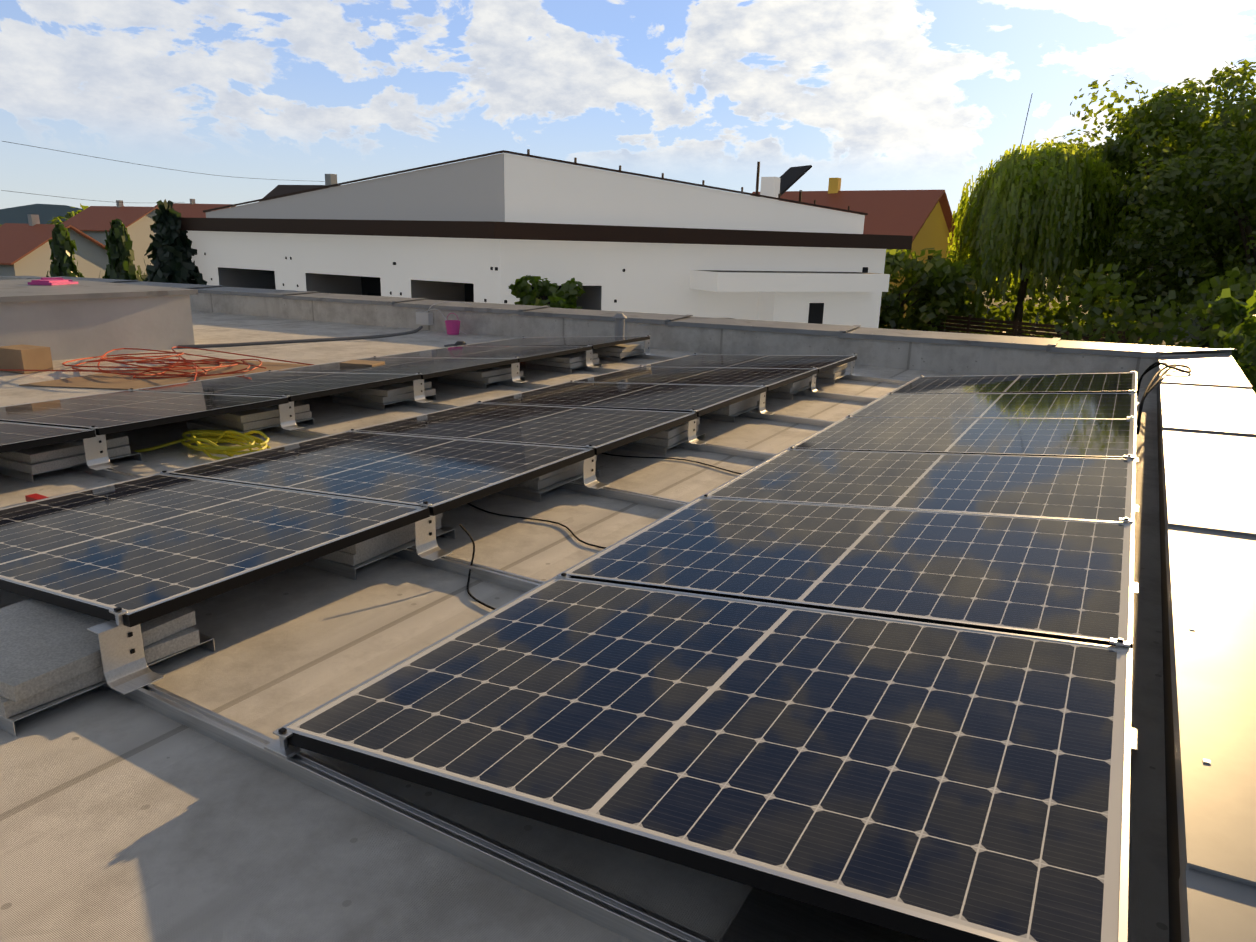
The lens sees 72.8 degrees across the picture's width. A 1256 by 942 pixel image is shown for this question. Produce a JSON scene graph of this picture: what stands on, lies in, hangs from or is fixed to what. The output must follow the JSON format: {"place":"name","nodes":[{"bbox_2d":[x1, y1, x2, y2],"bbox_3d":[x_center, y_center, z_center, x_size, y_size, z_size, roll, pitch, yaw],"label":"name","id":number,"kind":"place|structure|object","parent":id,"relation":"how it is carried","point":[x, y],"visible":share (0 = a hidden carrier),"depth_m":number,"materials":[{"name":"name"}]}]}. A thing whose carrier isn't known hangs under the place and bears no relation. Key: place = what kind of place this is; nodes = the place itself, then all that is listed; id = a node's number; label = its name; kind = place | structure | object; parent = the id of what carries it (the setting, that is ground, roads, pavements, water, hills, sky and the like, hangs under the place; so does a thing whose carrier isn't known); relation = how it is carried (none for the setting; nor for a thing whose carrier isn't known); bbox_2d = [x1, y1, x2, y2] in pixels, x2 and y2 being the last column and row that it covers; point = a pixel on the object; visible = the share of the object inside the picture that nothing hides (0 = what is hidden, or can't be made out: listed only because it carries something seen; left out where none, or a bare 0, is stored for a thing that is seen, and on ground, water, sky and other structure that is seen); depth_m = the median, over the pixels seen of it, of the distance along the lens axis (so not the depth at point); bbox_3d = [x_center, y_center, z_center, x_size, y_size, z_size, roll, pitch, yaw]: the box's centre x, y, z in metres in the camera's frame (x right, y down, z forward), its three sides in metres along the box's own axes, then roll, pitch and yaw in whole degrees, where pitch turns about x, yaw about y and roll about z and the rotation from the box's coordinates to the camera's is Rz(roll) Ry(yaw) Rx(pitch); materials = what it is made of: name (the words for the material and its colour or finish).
{"place":"outdoors","nodes":[
{"label":"outdoors","id":0,"kind":"place"},
{"bbox_2d":[0,204,83,224],"bbox_3d":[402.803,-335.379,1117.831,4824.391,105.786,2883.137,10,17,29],"label":"distant hills","id":1,"kind":"structure","parent":0,"point":[46,213],"depth_m":2098.92,"materials":[{"name":"blue"}]},
{"bbox_2d":[0,214,108,278],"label":"house","id":2,"kind":"structure","parent":0,"point":[25,249],"depth_m":58.73,"materials":[{"name":"white"}]},
{"bbox_2d":[61,200,158,274],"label":"house","id":3,"kind":"structure","parent":0,"point":[93,222],"depth_m":92.62,"materials":[{"name":"white"}]},
{"bbox_2d":[154,199,234,217],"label":"house","id":4,"kind":"structure","parent":0,"point":[192,209],"depth_m":119.14,"materials":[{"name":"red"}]},
{"bbox_2d":[259,174,340,201],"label":"brown roof house","id":5,"kind":"structure","parent":0,"point":[330,179],"depth_m":51.61,"materials":[{"name":"white"}]},
{"bbox_2d":[1,93,1032,202],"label":"power lines","id":6,"kind":"object","parent":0,"point":[276,179],"visible":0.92,"depth_m":48.98,"materials":[{"name":"black metal"}]},
{"bbox_2d":[179,149,912,327],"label":"neighbour building","id":7,"kind":"structure","parent":0,"point":[492,228],"depth_m":20.41,"materials":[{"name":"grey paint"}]},
{"bbox_2d":[0,311,1168,941],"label":"roof membrane","id":8,"kind":"object","parent":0,"point":[122,819],"depth_m":2.03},
{"bbox_2d":[0,279,197,360],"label":"roof box","id":9,"kind":"object","parent":8,"relation":"on","point":[83,319],"visible":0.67,"depth_m":8.32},
{"bbox_2d":[0,313,626,396],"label":"roof clutter","id":10,"kind":"object","parent":8,"relation":"on","point":[26,357],"visible":0.5,"depth_m":7.26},
{"bbox_2d":[0,335,1138,941],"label":"mounting brackets","id":11,"kind":"object","parent":8,"relation":"on","point":[50,655],"visible":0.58,"depth_m":2.30,"materials":[{"name":"metal"}]},
{"bbox_2d":[0,421,95,452],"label":"panel","id":12,"kind":"object","parent":11,"relation":"on","point":[16,436],"visible":1,"depth_m":4.20,"materials":[{"name":"black"}]},
{"bbox_2d":[0,390,288,434],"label":"panel","id":13,"kind":"object","parent":11,"relation":"on","point":[114,412],"visible":0.98,"depth_m":5.02,"materials":[{"name":"black"}]},
{"bbox_2d":[0,473,429,626],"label":"panel","id":14,"kind":"object","parent":11,"relation":"on","point":[140,550],"visible":1,"depth_m":2.94,"materials":[{"name":"blue glass"}]},
{"bbox_2d":[135,371,420,401],"bbox_3d":[-2.535,-0.626,6.151,1.719,0.182,1.134,10,17,29],"label":"panel","id":15,"kind":"object","parent":11,"relation":"on","point":[296,386],"visible":0.96,"depth_m":6.01,"materials":[{"name":"black"}]},
{"bbox_2d":[166,431,594,515],"bbox_3d":[-1.192,-0.034,4.117,1.719,0.173,1.134,10,17,29],"label":"panel","id":16,"kind":"object","parent":11,"relation":"on","point":[440,475],"visible":1,"depth_m":3.98,"materials":[{"name":"black"}]},
{"bbox_2d":[273,357,517,378],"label":"panel","id":17,"kind":"object","parent":11,"relation":"on","point":[427,368],"visible":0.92,"depth_m":6.97,"materials":[{"name":"black"}]},
{"bbox_2d":[379,346,591,362],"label":"panel","id":18,"kind":"object","parent":11,"relation":"on","point":[525,353],"visible":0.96,"depth_m":7.99,"materials":[{"name":"black"}]},
{"bbox_2d":[354,403,696,454],"bbox_3d":[-0.612,-0.280,5.084,1.719,0.174,1.134,10,17,29],"label":"panel","id":19,"kind":"object","parent":11,"relation":"on","point":[602,430],"visible":0.98,"depth_m":4.97,"materials":[{"name":"black"}]},
{"bbox_2d":[459,336,649,348],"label":"panel","id":20,"kind":"object","parent":11,"relation":"on","point":[599,342],"visible":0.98,"depth_m":8.94,"materials":[{"name":"black"}]},
{"bbox_2d":[481,382,766,416],"bbox_3d":[-0.031,-0.529,6.050,1.719,0.181,1.134,10,17,29],"label":"panel","id":21,"kind":"object","parent":11,"relation":"on","point":[703,399],"visible":1,"depth_m":5.94,"materials":[{"name":"black"}]},
{"bbox_2d":[573,366,817,390],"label":"panel","id":22,"kind":"object","parent":11,"relation":"on","point":[772,378],"visible":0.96,"depth_m":6.93,"materials":[{"name":"black"}]},
{"bbox_2d":[282,576,1131,941],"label":"panel","id":23,"kind":"object","parent":11,"relation":"on","point":[932,782],"visible":1,"depth_m":1.78,"materials":[{"name":"blue glass"}]},
{"bbox_2d":[642,354,856,372],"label":"panel","id":24,"kind":"object","parent":11,"relation":"on","point":[822,363],"visible":0.88,"depth_m":7.92,"materials":[{"name":"black"}]},
{"bbox_2d":[559,497,1134,647],"bbox_3d":[0.787,0.289,3.010,1.714,0.235,1.134,10,17,29],"label":"panel","id":25,"kind":"object","parent":11,"relation":"on","point":[1065,579],"visible":0.98,"depth_m":2.84,"materials":[{"name":"blue glass"}]},
{"bbox_2d":[704,449,1135,522],"bbox_3d":[1.368,0.047,3.978,1.715,0.233,1.134,10,17,29],"label":"panel","id":26,"kind":"object","parent":11,"relation":"on","point":[1093,489],"visible":0.92,"depth_m":3.87,"materials":[{"name":"black"}]},
{"bbox_2d":[789,417,1135,458],"bbox_3d":[1.948,-0.201,4.944,1.714,0.236,1.134,10,17,29],"label":"panel","id":27,"kind":"object","parent":11,"relation":"on","point":[1086,438],"visible":0.98,"depth_m":4.84,"materials":[{"name":"black"}]},
{"bbox_2d":[847,393,1136,418],"bbox_3d":[2.529,-0.445,5.911,1.715,0.230,1.134,10,17,29],"label":"panel","id":28,"kind":"object","parent":11,"relation":"on","point":[1048,405],"visible":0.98,"depth_m":5.84,"materials":[{"name":"black"}]},
{"bbox_2d":[889,373,1136,393],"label":"panel","id":29,"kind":"object","parent":11,"relation":"on","point":[1088,383],"visible":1,"depth_m":6.79,"materials":[{"name":"black"}]},
{"bbox_2d":[0,0,1255,214],"label":"sky","id":30,"kind":"structure","parent":0,"point":[867,94],"materials":[{"name":"blue"}]},
{"bbox_2d":[141,273,1225,346],"bbox_3d":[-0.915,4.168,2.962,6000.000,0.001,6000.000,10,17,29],"label":"ground","id":31,"kind":"structure","parent":0,"point":[1037,317],"depth_m":64.96,"materials":[{"name":"green plant"}]},
{"bbox_2d":[46,223,84,277],"bbox_3d":[-18.222,-5.544,27.851,1.376,4.922,1.600,10,17,29],"label":"thuja","id":32,"kind":"object","parent":31,"relation":"on","point":[62,248],"visible":0.38,"depth_m":27.18,"materials":[{"name":"green plant"}]},
{"bbox_2d":[47,204,88,223],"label":"tree","id":33,"kind":"object","parent":31,"relation":"on","point":[68,215],"visible":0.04,"depth_m":109.87,"materials":[{"name":"green plant"}]},
{"bbox_2d":[99,218,144,280],"bbox_3d":[-15.768,-5.277,26.744,1.535,5.107,1.482,10,17,29],"label":"thuja","id":34,"kind":"object","parent":31,"relation":"on","point":[120,252],"depth_m":26.11,"materials":[{"name":"green plant"}]},
{"bbox_2d":[143,199,206,284],"bbox_3d":[-13.085,-4.898,24.563,2.906,5.646,3.150,10,17,29],"label":"spruce","id":35,"kind":"object","parent":31,"relation":"on","point":[171,249],"visible":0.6,"depth_m":23.89,"materials":[{"name":"green plant"}]},
{"bbox_2d":[509,275,584,308],"bbox_3d":[-1.729,-1.937,17.569,1.806,4.149,1.603,10,17,29],"label":"bush","id":36,"kind":"object","parent":31,"relation":"on","point":[566,294],"depth_m":17.02,"materials":[{"name":"green plant"}]},
{"bbox_2d":[750,178,959,329],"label":"yellow house","id":37,"kind":"structure","parent":31,"relation":"on","point":[923,218],"depth_m":41.93,"materials":[{"name":"orange"}]},
{"bbox_2d":[878,248,981,331],"bbox_3d":[11.604,-7.393,37.196,6.896,5.153,5.943,10,17,29],"label":"bush","id":38,"kind":"object","parent":31,"relation":"on","point":[939,284],"depth_m":34.89,"materials":[{"name":"green plant"}]},
{"bbox_2d":[882,274,985,333],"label":"hedge","id":39,"kind":"object","parent":31,"relation":"on","point":[904,286],"visible":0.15,"depth_m":42.56,"materials":[{"name":"green plant"}]},
{"bbox_2d":[952,211,1019,290],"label":"tree","id":40,"kind":"object","parent":31,"relation":"on","point":[969,257],"visible":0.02,"depth_m":52.63,"materials":[{"name":"green plant"}]},
{"bbox_2d":[923,311,1139,343],"bbox_3d":[16.809,-5.441,36.395,0.324,2.050,9.463,-10,19,-37],"label":"garden fence","id":41,"kind":"object","parent":31,"relation":"on","point":[1015,331],"visible":0.19,"depth_m":36.82,"materials":[{"name":"brown wood"}]},
{"bbox_2d":[943,137,1131,333],"bbox_3d":[18.228,-10.078,38.864,8.295,9.820,8.350,10,17,29],"label":"willow","id":42,"kind":"object","parent":31,"relation":"on","point":[1034,208],"depth_m":36.84,"materials":[{"name":"green plant"}]},
{"bbox_2d":[1004,266,1092,304],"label":"shrub","id":43,"kind":"object","parent":31,"relation":"on","point":[1007,299],"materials":[{"name":"green plant"}]},
{"bbox_2d":[952,262,1153,341],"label":"hedge","id":44,"kind":"object","parent":31,"relation":"on","point":[1029,313],"visible":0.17,"depth_m":46.28,"materials":[{"name":"green plant"}]},
{"bbox_2d":[1054,114,1212,341],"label":"tree","id":45,"kind":"object","parent":31,"relation":"on","point":[1089,150],"depth_m":44.21,"materials":[{"name":"green plant"}]},
{"bbox_2d":[1044,258,1255,374],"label":"hedge","id":46,"kind":"object","parent":31,"relation":"on","point":[1168,318],"visible":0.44,"depth_m":28.45,"materials":[{"name":"green plant"}]},
{"bbox_2d":[1048,59,1255,339],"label":"tree","id":47,"kind":"object","parent":31,"relation":"on","point":[1157,125],"depth_m":36.99,"materials":[{"name":"green plant"}]},
{"bbox_2d":[1120,250,1214,317],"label":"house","id":48,"kind":"structure","parent":31,"relation":"on","point":[1152,270],"depth_m":69.33,"materials":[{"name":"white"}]},
{"bbox_2d":[1111,96,1255,368],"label":"tree","id":49,"kind":"object","parent":31,"relation":"on","point":[1234,184],"depth_m":32.89,"materials":[{"name":"green plant"}]},
{"bbox_2d":[1202,288,1255,393],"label":"bush","id":50,"kind":"object","parent":31,"relation":"on","point":[1226,308],"visible":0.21,"depth_m":9.65,"materials":[{"name":"green plant"}]},
{"bbox_2d":[1159,144,1216,330],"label":"tree","id":51,"kind":"object","parent":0,"point":[1205,328],"depth_m":51.97,"materials":[{"name":"green plant"}]},
{"bbox_3d":[-6.261,1.213,6.487,18.478,3.600,15.783,10,17,29],"label":"building","id":52,"kind":"object","parent":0,"visible":0},
{"bbox_2d":[0,277,1191,609],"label":"cables","id":53,"kind":"object","parent":52,"relation":"on","point":[216,437],"visible":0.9,"depth_m":7.13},
{"bbox_2d":[19,358,309,389],"bbox_3d":[-3.512,-0.798,7.255,2.078,0.006,1.857,6,16,15],"label":"cardboard sheet","id":54,"kind":"object","parent":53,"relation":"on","point":[110,381],"visible":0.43,"depth_m":7.10,"materials":[{"name":"brown cardboard"}]},
{"bbox_2d":[0,276,1224,941],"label":"parapet walls","id":55,"kind":"structure","parent":52,"relation":"on","point":[972,360],"depth_m":9.22,"materials":[{"name":"grey concrete"}]},
{"bbox_2d":[27,276,1255,941],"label":"parapet caps","id":56,"kind":"object","parent":55,"relation":"on","point":[1209,438],"visible":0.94,"depth_m":2.57,"materials":[{"name":"white metal"}]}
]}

